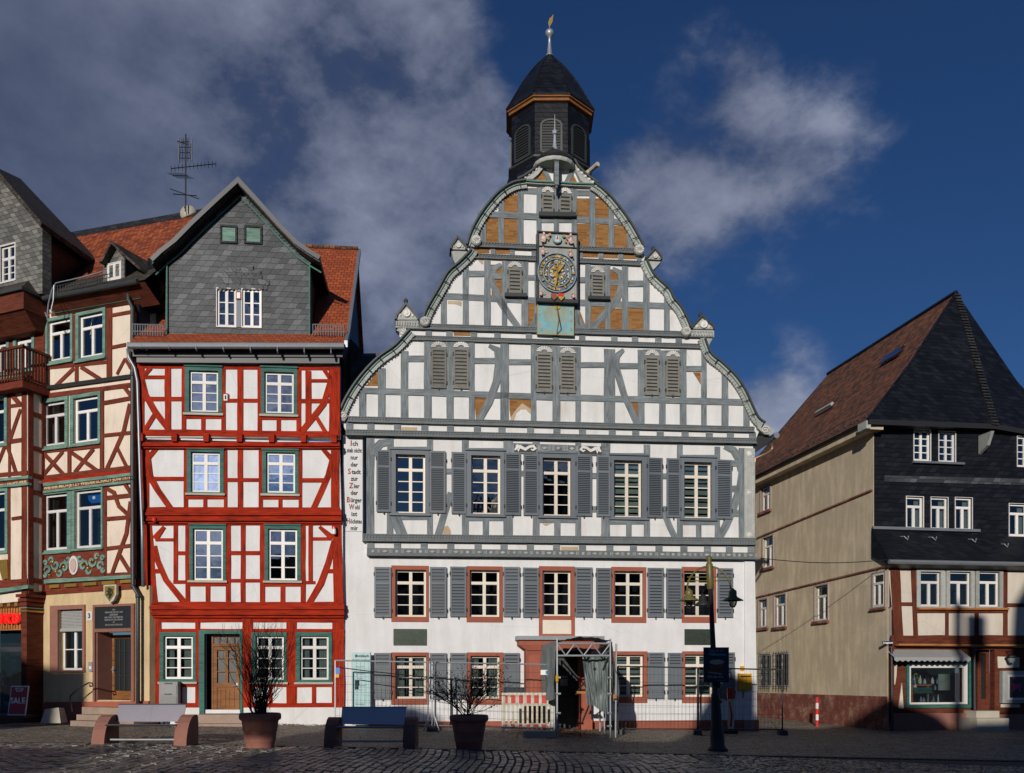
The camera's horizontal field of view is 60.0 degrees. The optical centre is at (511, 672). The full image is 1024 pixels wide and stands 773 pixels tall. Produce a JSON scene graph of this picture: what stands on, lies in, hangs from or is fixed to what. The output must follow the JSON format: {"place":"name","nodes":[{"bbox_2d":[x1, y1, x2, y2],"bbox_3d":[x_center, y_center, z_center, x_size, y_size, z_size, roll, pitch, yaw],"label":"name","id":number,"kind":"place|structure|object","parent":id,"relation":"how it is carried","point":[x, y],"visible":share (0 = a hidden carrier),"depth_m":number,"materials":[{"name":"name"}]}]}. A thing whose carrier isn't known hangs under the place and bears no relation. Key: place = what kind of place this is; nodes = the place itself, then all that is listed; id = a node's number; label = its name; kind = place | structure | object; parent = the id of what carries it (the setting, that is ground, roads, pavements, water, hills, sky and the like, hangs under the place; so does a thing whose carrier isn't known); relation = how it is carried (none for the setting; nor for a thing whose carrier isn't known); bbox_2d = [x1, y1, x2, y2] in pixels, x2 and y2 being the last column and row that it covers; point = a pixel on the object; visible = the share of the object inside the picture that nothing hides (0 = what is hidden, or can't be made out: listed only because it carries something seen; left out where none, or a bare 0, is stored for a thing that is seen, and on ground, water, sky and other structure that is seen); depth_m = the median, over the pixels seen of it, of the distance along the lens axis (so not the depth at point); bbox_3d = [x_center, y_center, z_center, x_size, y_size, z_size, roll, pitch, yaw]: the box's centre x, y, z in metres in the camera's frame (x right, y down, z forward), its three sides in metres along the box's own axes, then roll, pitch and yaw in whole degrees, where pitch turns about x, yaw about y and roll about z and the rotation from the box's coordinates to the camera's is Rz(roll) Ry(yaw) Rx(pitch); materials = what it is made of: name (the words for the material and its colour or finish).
{"place":"outdoors","nodes":[
{"label":"outdoors","id":0,"kind":"place"},
{"bbox_2d":[0,673,1023,761],"bbox_3d":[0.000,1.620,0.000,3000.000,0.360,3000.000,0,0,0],"label":"ground","id":1,"kind":"structure","parent":0,"point":[940,744],"depth_m":21.45,"materials":[{"name":"grey stone"}]},
{"bbox_2d":[3,686,38,717],"bbox_3d":[-13.303,0.795,24.043,0.707,0.850,0.500,0,0,17],"label":"sale board","id":2,"kind":"object","parent":1,"relation":"on","point":[18,702],"visible":1,"depth_m":23.93,"materials":[{"name":"red paint"}]},
{"bbox_2d":[40,708,67,722],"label":"stone block","id":3,"kind":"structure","parent":1,"relation":"on","point":[54,715],"depth_m":24.07,"materials":[{"name":"grey stone"}]},
{"bbox_2d":[0,169,243,726],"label":"oxblood timber house","id":4,"kind":"structure","parent":1,"relation":"on","point":[70,538],"depth_m":25.42,"materials":[{"name":"beige paint"}]},
{"bbox_2d":[0,395,7,446],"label":"window","id":5,"kind":"structure","parent":4,"relation":"in","point":[3,407],"depth_m":25.68,"materials":[{"name":"green wood"}]},
{"bbox_2d":[0,487,7,553],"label":"window","id":6,"kind":"structure","parent":4,"relation":"in","point":[3,495],"depth_m":25.85,"materials":[{"name":"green wood"}]},
{"bbox_2d":[0,340,9,375],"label":"window","id":7,"kind":"structure","parent":4,"relation":"in","point":[3,345],"depth_m":26.42,"materials":[{"name":"green wood"}]},
{"bbox_2d":[0,242,15,283],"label":"window","id":8,"kind":"structure","parent":4,"relation":"in","point":[8,256],"depth_m":25.90,"materials":[{"name":"white paint"}]},
{"bbox_2d":[0,613,20,623],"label":"shop sign","id":9,"kind":"object","parent":4,"relation":"attached to","point":[4,618],"visible":1,"depth_m":25.67,"materials":[{"name":"red plastic"}]},
{"bbox_2d":[13,335,34,373],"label":"window","id":10,"kind":"structure","parent":4,"relation":"in","point":[30,342],"depth_m":26.17,"materials":[{"name":"green wood"}]},
{"bbox_2d":[42,396,68,450],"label":"window","id":11,"kind":"structure","parent":4,"relation":"in","point":[57,413],"depth_m":25.75,"materials":[{"name":"green wood"}]},
{"bbox_2d":[41,490,71,554],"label":"window","id":12,"kind":"structure","parent":4,"relation":"in","point":[60,511],"depth_m":25.90,"materials":[{"name":"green wood"}]},
{"bbox_2d":[43,313,73,366],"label":"window","id":13,"kind":"structure","parent":4,"relation":"in","point":[61,331],"depth_m":25.70,"materials":[{"name":"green wood"}]},
{"bbox_2d":[50,604,85,671],"bbox_3d":[-12.572,-0.960,25.868,1.359,1.920,0.950,0,0,23],"label":"window","id":14,"kind":"structure","parent":4,"relation":"in","point":[73,621],"depth_m":25.60,"materials":[{"name":"white wood"}]},
{"bbox_2d":[45,271,102,320],"bbox_3d":[-12.143,-10.397,24.556,2.161,1.047,0.043,0,0,22],"label":"drainpipe","id":15,"kind":"object","parent":4,"relation":"attached to","point":[47,315],"visible":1,"depth_m":24.82,"materials":[{"name":"metal"}]},
{"bbox_2d":[67,391,100,447],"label":"window","id":16,"kind":"structure","parent":4,"relation":"in","point":[87,414],"depth_m":25.30,"materials":[{"name":"green wood"}]},
{"bbox_2d":[69,487,103,551],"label":"window","id":17,"kind":"structure","parent":4,"relation":"in","point":[92,513],"depth_m":25.40,"materials":[{"name":"green wood"}]},
{"bbox_2d":[86,611,92,620],"bbox_3d":[-11.970,-1.591,25.141,0.222,0.261,0.024,0,0,23],"label":"house number","id":18,"kind":"object","parent":4,"relation":"attached to","point":[89,615],"visible":1,"depth_m":25.13,"materials":[{"name":"white paint"}]},
{"bbox_2d":[73,307,105,363],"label":"window","id":19,"kind":"structure","parent":4,"relation":"in","point":[92,339],"depth_m":25.23,"materials":[{"name":"green wood"}]},
{"bbox_2d":[88,662,92,671],"bbox_3d":[-11.911,-0.155,25.100,0.143,0.271,0.055,0,0,22],"label":"intercom panel","id":20,"kind":"object","parent":4,"relation":"attached to","point":[90,666],"depth_m":25.07,"materials":[{"name":"metal"}]},
{"bbox_2d":[103,584,117,603],"bbox_3d":[-11.135,-2.168,24.613,0.467,0.522,0.110,0,0,23],"label":"coat of arms","id":21,"kind":"object","parent":4,"relation":"attached to","point":[110,593],"visible":1,"depth_m":24.55},
{"bbox_2d":[111,635,130,699],"bbox_3d":[-10.898,-0.142,25.215,1.276,1.848,0.134,0,0,23],"label":"door","id":22,"kind":"structure","parent":4,"relation":"in","point":[121,644],"depth_m":25.35,"materials":[{"name":"brown wood"}]},
{"bbox_2d":[180,205,195,217],"bbox_3d":[-10.702,-15.236,29.398,0.425,0.540,0.530,0,0,-38],"label":"satellite dish","id":23,"kind":"object","parent":4,"relation":"attached to","point":[188,210],"visible":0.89,"depth_m":29.45,"materials":[{"name":"metal"}]},
{"bbox_2d":[168,134,215,208],"bbox_3d":[-10.679,-16.500,29.575,1.545,2.522,1.081,0,0,-22],"label":"roof antenna","id":24,"kind":"object","parent":4,"relation":"on","point":[185,158],"visible":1,"depth_m":29.29,"materials":[{"name":"paint"}]},
{"bbox_2d":[91,704,197,745],"bbox_3d":[-7.297,1.046,17.687,1.860,0.816,0.690,0,0,0],"label":"park bench","id":25,"kind":"object","parent":1,"relation":"on","point":[106,728],"visible":0.96,"depth_m":17.80,"materials":[{"name":"grey metal"}]},
{"bbox_2d":[159,682,180,722],"bbox_3d":[-9.372,0.825,24.302,0.487,1.130,0.330,0,0,-5],"label":"letter cabinet","id":26,"kind":"object","parent":1,"relation":"on","point":[169,692],"visible":0.69,"depth_m":24.16,"materials":[{"name":"metal"}]},
{"bbox_2d":[126,177,363,726],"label":"red timber house","id":27,"kind":"structure","parent":1,"relation":"on","point":[240,502],"depth_m":24.63,"materials":[{"name":"white paint"}]},
{"bbox_2d":[158,632,196,683],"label":"window","id":28,"kind":"structure","parent":27,"relation":"in","point":[177,649],"depth_m":24.64,"materials":[{"name":"green paint"}]},
{"bbox_2d":[183,364,222,415],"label":"window","id":29,"kind":"structure","parent":27,"relation":"in","point":[205,394],"depth_m":24.44,"materials":[{"name":"green paint"}]},
{"bbox_2d":[185,448,224,495],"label":"window","id":30,"kind":"structure","parent":27,"relation":"in","point":[207,467],"depth_m":24.52,"materials":[{"name":"green paint"}]},
{"bbox_2d":[187,523,226,582],"bbox_3d":[-8.444,-3.288,24.917,1.061,1.624,0.890,0,0,-5],"label":"window","id":31,"kind":"structure","parent":27,"relation":"in","point":[209,553],"depth_m":24.61,"materials":[{"name":"green paint"}]},
{"bbox_2d":[223,393,228,401],"bbox_3d":[-7.877,-7.555,24.410,0.156,0.226,0.040,0,0,-5],"label":"emblem sign","id":32,"kind":"object","parent":27,"relation":"attached to","point":[225,397],"visible":1,"depth_m":24.40,"materials":[{"name":"red paint"}]},
{"bbox_2d":[212,635,239,708],"bbox_3d":[-8.002,0.076,24.874,0.824,2.241,0.154,0,0,-5],"label":"door","id":33,"kind":"structure","parent":27,"relation":"in","point":[225,694],"depth_m":24.90,"materials":[{"name":"brown wood"}]},
{"bbox_2d":[251,632,287,683],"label":"window","id":34,"kind":"structure","parent":27,"relation":"in","point":[274,635],"depth_m":24.84,"materials":[{"name":"green paint"}]},
{"bbox_2d":[259,365,298,416],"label":"window","id":35,"kind":"structure","parent":27,"relation":"in","point":[279,388],"depth_m":24.62,"materials":[{"name":"green paint"}]},
{"bbox_2d":[260,448,299,496],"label":"window","id":36,"kind":"structure","parent":27,"relation":"in","point":[282,465],"depth_m":24.70,"materials":[{"name":"blue glass"}]},
{"bbox_2d":[263,524,301,582],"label":"window","id":37,"kind":"structure","parent":27,"relation":"in","point":[284,546],"depth_m":24.80,"materials":[{"name":"green paint"}]},
{"bbox_2d":[294,632,332,683],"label":"window","id":38,"kind":"structure","parent":27,"relation":"in","point":[314,666],"depth_m":24.97,"materials":[{"name":"green paint"}]},
{"bbox_2d":[332,525,335,533],"bbox_3d":[-4.956,-3.965,24.711,0.110,0.240,0.105,0,0,0],"label":"alarm light","id":39,"kind":"object","parent":27,"relation":"attached to","point":[333,529],"visible":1,"depth_m":24.67,"materials":[{"name":"white paint"}]},
{"bbox_2d":[352,652,370,725],"bbox_3d":[-4.223,0.509,24.865,0.539,2.128,0.080,0,0,-6],"label":"info panel","id":40,"kind":"object","parent":1,"relation":"on","point":[366,681],"visible":0.77,"depth_m":24.85,"materials":[{"name":"paint"}]},
{"bbox_2d":[324,707,418,747],"bbox_3d":[-2.903,1.134,18.404,1.860,0.816,0.690,0,0,0],"label":"park bench","id":41,"kind":"object","parent":1,"relation":"on","point":[361,715],"visible":0.98,"depth_m":18.54,"materials":[{"name":"blue metal"}]},
{"bbox_2d":[334,660,432,725],"bbox_3d":[-3.427,0.602,23.701,2.630,1.871,0.041,0,0,0],"label":"site fence panel","id":42,"kind":"object","parent":1,"relation":"on","point":[398,677],"visible":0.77,"depth_m":23.69,"materials":[{"name":"metal"}]},
{"bbox_2d":[335,668,339,676],"bbox_3d":[-4.641,0.010,23.614,0.120,0.260,0.012,0,0,0],"label":"fence tag","id":43,"kind":"object","parent":42,"relation":"attached to","point":[337,671],"visible":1,"depth_m":23.61,"materials":[{"name":"blue plastic"}]},
{"bbox_2d":[427,725,441,731],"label":"concrete ballast","id":44,"kind":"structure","parent":1,"relation":"on","point":[432,728],"depth_m":23.30,"materials":[{"name":"concrete"}]},
{"bbox_2d":[423,660,439,730],"bbox_3d":[-2.133,0.621,23.500,0.456,1.882,0.040,0,0,0],"label":"fence prop","id":45,"kind":"object","parent":44,"relation":"on","point":[427,722],"visible":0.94,"depth_m":23.49,"materials":[{"name":"metal"}]},
{"bbox_2d":[449,714,488,749],"bbox_3d":[-0.888,1.232,18.323,0.810,0.700,0.810,0,0,0],"label":"plant pot","id":46,"kind":"object","parent":1,"relation":"on","point":[468,731],"visible":0.99,"depth_m":18.05,"materials":[{"name":"ceramic"}]},
{"bbox_2d":[409,654,518,715],"bbox_3d":[-0.949,0.289,18.372,2.190,1.366,2.098,0,0,0],"label":"thorny shrub","id":47,"kind":"object","parent":46,"relation":"in","point":[470,696],"visible":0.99,"depth_m":18.09,"materials":[{"name":"brown plant"}]},
{"bbox_2d":[435,662,552,728],"bbox_3d":[-0.454,0.661,23.601,3.200,1.883,0.041,0,0,0],"label":"site fence panel","id":48,"kind":"object","parent":1,"relation":"on","point":[469,663],"visible":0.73,"depth_m":23.60,"materials":[{"name":"metal"}]},
{"bbox_2d":[339,667,485,683],"bbox_3d":[-2.600,0.087,23.599,3.990,0.459,0.025,0,0,0],"label":"hanging cable","id":49,"kind":"object","parent":48,"relation":"attached to","point":[402,674],"visible":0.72,"depth_m":23.59,"materials":[{"name":"black metal"}]},
{"bbox_2d":[0,742,1023,761],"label":"gutter stones","id":50,"kind":"object","parent":1,"relation":"on","point":[991,760],"visible":0.32,"depth_m":17.84,"materials":[{"name":"stone"}]},
{"bbox_2d":[502,693,552,730],"bbox_3d":[0.420,1.053,23.761,1.389,1.010,0.090,0,0,0],"label":"road barrier","id":51,"kind":"object","parent":1,"relation":"on","point":[529,699],"visible":0.91,"depth_m":23.73,"materials":[{"name":"white plastic"}]},
{"bbox_2d":[523,730,555,737],"bbox_3d":[0.677,1.534,21.995,0.800,0.160,0.270,0,0,0],"label":"concrete block","id":52,"kind":"object","parent":1,"relation":"on","point":[540,733],"depth_m":21.87,"materials":[{"name":"concrete"}]},
{"bbox_2d":[340,15,779,730],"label":"town hall","id":53,"kind":"structure","parent":1,"relation":"on","point":[554,425],"depth_m":25.62,"materials":[{"name":"white paint"}]},
{"bbox_2d":[393,629,426,644],"bbox_3d":[-2.901,-0.999,25.243,0.936,0.463,0.048,0,0,-6],"label":"bronze plaque","id":54,"kind":"object","parent":53,"relation":"attached to","point":[409,636],"visible":1,"depth_m":25.23,"materials":[{"name":"green metal"}]},
{"bbox_2d":[391,565,428,621],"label":"window","id":55,"kind":"structure","parent":53,"relation":"in","point":[409,584],"depth_m":25.41,"materials":[{"name":"red stone"}]},
{"bbox_2d":[391,652,428,704],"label":"window","id":56,"kind":"structure","parent":53,"relation":"in","point":[405,696],"depth_m":25.40,"materials":[{"name":"white wood"}]},
{"bbox_2d":[390,447,429,515],"bbox_3d":[-2.934,-5.392,25.588,1.146,1.913,0.980,0,0,-6],"label":"window","id":57,"kind":"structure","parent":53,"relation":"in","point":[409,474],"depth_m":25.32,"materials":[{"name":"blue glass"}]},
{"bbox_2d":[467,566,502,621],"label":"window","id":58,"kind":"structure","parent":53,"relation":"in","point":[484,588],"depth_m":25.64,"materials":[{"name":"red stone"}]},
{"bbox_2d":[467,652,502,704],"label":"window","id":59,"kind":"structure","parent":53,"relation":"in","point":[480,657],"depth_m":25.62,"materials":[{"name":"white wood"}]},
{"bbox_2d":[465,448,505,516],"bbox_3d":[-0.805,-5.409,25.817,1.157,1.937,0.980,0,0,-6],"label":"window","id":60,"kind":"structure","parent":53,"relation":"in","point":[485,475],"depth_m":25.56,"materials":[{"name":"grey paint"}]},
{"bbox_2d":[504,687,524,692],"bbox_3d":[0.073,0.541,25.442,0.594,0.216,0.255,0,0,-6],"label":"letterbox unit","id":61,"kind":"object","parent":53,"relation":"attached to","point":[516,690],"visible":0.61,"depth_m":25.32,"materials":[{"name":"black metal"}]},
{"bbox_2d":[539,566,574,635],"bbox_3d":[1.252,-2.038,26.145,1.051,2.058,0.910,0,0,-6],"label":"window","id":62,"kind":"structure","parent":53,"relation":"in","point":[556,593],"depth_m":25.81,"materials":[{"name":"white wood"}]},
{"bbox_2d":[538,451,576,518],"bbox_3d":[1.266,-5.397,26.041,1.150,1.914,0.980,0,0,-6],"label":"window","id":63,"kind":"structure","parent":53,"relation":"in","point":[555,487],"depth_m":25.78,"materials":[{"name":"grey paint"}]},
{"bbox_2d":[555,651,576,727],"bbox_3d":[1.659,0.553,25.982,0.923,2.494,0.080,0,0,-6],"label":"door","id":64,"kind":"structure","parent":53,"relation":"in","point":[567,666],"depth_m":25.95,"materials":[{"name":"paint"}]},
{"bbox_2d":[611,567,645,622],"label":"window","id":65,"kind":"structure","parent":53,"relation":"in","point":[628,592],"depth_m":26.09,"materials":[{"name":"red stone"}]},
{"bbox_2d":[609,453,648,519],"bbox_3d":[3.358,-5.392,26.268,1.164,1.917,0.980,0,0,-6],"label":"window","id":66,"kind":"structure","parent":53,"relation":"in","point":[626,496],"depth_m":26.00,"materials":[{"name":"grey paint"}]},
{"bbox_2d":[612,651,646,702],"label":"window","id":67,"kind":"structure","parent":53,"relation":"in","point":[630,679],"depth_m":26.11,"materials":[{"name":"white wood"}]},
{"bbox_2d":[684,629,709,644],"bbox_3d":[5.526,-1.039,26.153,0.902,0.459,0.048,0,0,-6],"label":"bronze plaque","id":68,"kind":"object","parent":53,"relation":"attached to","point":[696,636],"visible":0.76,"depth_m":26.12,"materials":[{"name":"green metal"}]},
{"bbox_2d":[682,651,711,702],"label":"window","id":69,"kind":"structure","parent":53,"relation":"in","point":[689,683],"depth_m":26.35,"materials":[{"name":"white wood"}]},
{"bbox_2d":[682,567,715,622],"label":"window","id":70,"kind":"structure","parent":53,"relation":"in","point":[694,614],"depth_m":26.30,"materials":[{"name":"white wood"}]},
{"bbox_2d":[680,455,717,520],"bbox_3d":[5.427,-5.396,26.490,1.128,1.897,0.980,0,0,-6],"label":"window","id":71,"kind":"structure","parent":53,"relation":"in","point":[695,477],"depth_m":26.23,"materials":[{"name":"grey paint"}]},
{"bbox_2d":[737,674,751,689],"bbox_3d":[6.878,0.278,26.232,0.388,0.476,0.175,0,0,-6],"label":"letter box","id":72,"kind":"object","parent":53,"relation":"attached to","point":[744,683],"visible":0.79,"depth_m":26.16,"materials":[{"name":"yellow metal"}]},
{"bbox_2d":[540,636,619,737],"bbox_3d":[1.734,0.365,23.273,1.897,2.539,2.702,0,0,0],"label":"scaffold passage","id":73,"kind":"object","parent":1,"relation":"on","point":[601,683],"visible":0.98,"depth_m":22.38,"materials":[{"name":"metal"}]},
{"bbox_2d":[541,670,546,674],"bbox_3d":[0.873,0.005,23.494,0.230,0.130,0.013,0,0,0],"label":"site notice","id":74,"kind":"object","parent":73,"relation":"attached to","point":[543,672],"visible":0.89,"depth_m":23.49,"materials":[{"name":"white paper"}]},
{"bbox_2d":[616,728,624,734],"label":"concrete ballast","id":75,"kind":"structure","parent":1,"relation":"on","point":[620,731],"depth_m":23.59,"materials":[{"name":"concrete"}]},
{"bbox_2d":[617,665,697,729],"bbox_3d":[3.967,0.750,24.101,2.311,1.864,0.041,0,0,-10],"label":"site fence panel","id":76,"kind":"object","parent":1,"relation":"on","point":[618,666],"visible":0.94,"depth_m":24.11,"materials":[{"name":"paint"}]},
{"bbox_2d":[693,728,702,734],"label":"concrete ballast","id":77,"kind":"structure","parent":1,"relation":"on","point":[697,732],"depth_m":23.99,"materials":[{"name":"concrete"}]},
{"bbox_2d":[679,556,743,751],"bbox_3d":[4.278,-0.409,19.350,1.400,4.195,0.976,0,0,0],"label":"street lamp","id":78,"kind":"object","parent":1,"relation":"on","point":[717,741],"visible":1,"depth_m":19.03,"materials":[{"name":"black metal"}]},
{"bbox_2d":[703,647,728,681],"bbox_3d":[4.360,-0.157,18.952,0.540,0.751,0.051,0,0,0],"label":"advertising poster","id":79,"kind":"object","parent":78,"relation":"attached to","point":[715,664],"visible":1,"depth_m":18.94,"materials":[{"name":"blue paper"}]},
{"bbox_2d":[723,688,737,733],"bbox_3d":[6.064,1.082,24.874,0.480,1.280,0.240,0,0,0],"label":"warning beacon","id":80,"kind":"object","parent":1,"relation":"on","point":[730,696],"visible":0.9,"depth_m":24.85,"materials":[{"name":"red plastic"}]},
{"bbox_2d":[698,667,782,729],"bbox_3d":[6.344,0.797,24.601,2.594,1.869,0.042,0,0,-14],"label":"site fence panel","id":81,"kind":"object","parent":1,"relation":"on","point":[764,699],"visible":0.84,"depth_m":24.66,"materials":[{"name":"paint"}]},
{"bbox_2d":[776,729,787,734],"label":"concrete ballast","id":82,"kind":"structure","parent":1,"relation":"on","point":[782,732],"depth_m":24.60,"materials":[{"name":"concrete"}]},
{"bbox_2d":[816,697,818,726],"bbox_3d":[10.121,1.315,29.434,0.100,0.971,0.098,0,0,0],"label":"bollard","id":83,"kind":"object","parent":1,"relation":"on","point":[817,711],"visible":1,"depth_m":29.39,"materials":[{"name":"red metal"}]},
{"bbox_2d":[755,290,1023,731],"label":"slate corner house","id":84,"kind":"structure","parent":1,"relation":"on","point":[900,448],"depth_m":28.67,"materials":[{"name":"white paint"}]},
{"bbox_2d":[760,558,887,562],"bbox_3d":[9.458,-3.360,26.777,4.034,0.146,0.024,0,0,-5],"label":"wall cable","id":85,"kind":"object","parent":84,"relation":"attached to","point":[823,562],"depth_m":26.77,"materials":[{"name":"black metal"}]},
{"bbox_2d":[882,641,892,643],"bbox_3d":[11.472,-0.902,27.099,0.365,0.094,0.025,0,0,-10],"label":"street sign","id":86,"kind":"object","parent":84,"relation":"attached to","point":[887,642],"visible":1,"depth_m":27.09,"materials":[{"name":"white metal"}]},
{"bbox_2d":[906,496,923,526],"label":"window","id":87,"kind":"structure","parent":84,"relation":"in","point":[914,505],"depth_m":28.34,"materials":[{"name":"white paint"}]},
{"bbox_2d":[913,429,930,460],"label":"window","id":88,"kind":"structure","parent":84,"relation":"in","point":[921,441],"depth_m":28.34,"materials":[{"name":"white paint"}]},
{"bbox_2d":[916,569,944,607],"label":"window","id":89,"kind":"structure","parent":84,"relation":"in","point":[927,587],"depth_m":27.59,"materials":[{"name":"white paint"}]},
{"bbox_2d":[906,661,971,707],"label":"shop window","id":90,"kind":"structure","parent":84,"relation":"in","point":[927,682],"depth_m":27.98,"materials":[{"name":"glass"}]},
{"bbox_2d":[930,496,948,527],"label":"window","id":91,"kind":"structure","parent":84,"relation":"in","point":[936,504],"depth_m":28.48,"materials":[{"name":"white paint"}]},
{"bbox_2d":[938,430,955,461],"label":"window","id":92,"kind":"structure","parent":84,"relation":"in","point":[946,442],"depth_m":28.50,"materials":[{"name":"white paint"}]},
{"bbox_2d":[945,569,974,607],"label":"window","id":93,"kind":"structure","parent":84,"relation":"in","point":[955,582],"depth_m":27.77,"materials":[{"name":"white paint"}]},
{"bbox_2d":[955,497,972,528],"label":"window","id":94,"kind":"structure","parent":84,"relation":"in","point":[961,508],"depth_m":28.63,"materials":[{"name":"white paint"}]},
{"bbox_2d":[976,650,988,709],"bbox_3d":[14.877,0.248,28.264,0.698,1.917,0.160,0,0,-10],"label":"door","id":95,"kind":"structure","parent":84,"relation":"in","point":[982,656],"depth_m":28.28,"materials":[{"name":"brown wood"}]},
{"bbox_2d":[975,570,1002,607],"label":"window","id":96,"kind":"structure","parent":84,"relation":"in","point":[984,579],"depth_m":27.95,"materials":[{"name":"white paint"}]},
{"bbox_2d":[1005,651,1016,662],"bbox_3d":[15.707,-0.477,27.905,0.320,0.374,0.405,0,0,23],"label":"wall lamp","id":97,"kind":"object","parent":84,"relation":"attached to","point":[1011,658],"visible":1,"depth_m":27.78,"materials":[{"name":"black metal"}]},
{"bbox_2d":[999,671,1023,702],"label":"display case","id":98,"kind":"object","parent":84,"relation":"attached to","point":[1011,686],"visible":1,"depth_m":27.99,"materials":[{"name":"white paint"}]},
{"bbox_2d":[1009,503,1023,536],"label":"window","id":99,"kind":"structure","parent":84,"relation":"in","point":[1015,509],"depth_m":29.07,"materials":[{"name":"white paint"}]},
{"bbox_2d":[1017,436,1023,466],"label":"window","id":100,"kind":"structure","parent":84,"relation":"in","point":[1020,440],"depth_m":28.96,"materials":[{"name":"white paint"}]},
{"bbox_2d":[0,0,1023,672],"label":"sky","id":101,"kind":"structure","parent":0,"point":[808,178],"materials":[{"name":"blue"}]},
{"bbox_2d":[281,747,1023,772],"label":"road","id":102,"kind":"structure","parent":0,"point":[1001,764],"depth_m":17.25,"materials":[{"name":"grey stone"}]},
{"bbox_2d":[0,742,1023,772],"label":"road setts","id":103,"kind":"structure","parent":102,"relation":"on","point":[121,757],"depth_m":15.35,"materials":[{"name":"grey stone"}]},
{"bbox_2d":[239,712,280,747],"bbox_3d":[-4.938,1.151,17.399,0.810,0.700,0.810,0,0,0],"label":"plant pot","id":104,"kind":"object","parent":103,"relation":"on","point":[259,730],"visible":0.96,"depth_m":17.13,"materials":[{"name":"ceramic"}]},
{"bbox_2d":[211,607,308,713],"bbox_3d":[-4.918,-0.223,17.517,2.136,2.221,2.191,0,0,0],"label":"broom bush","id":105,"kind":"object","parent":104,"relation":"in","point":[261,694],"visible":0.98,"depth_m":17.30,"materials":[{"name":"plant"}]}
]}

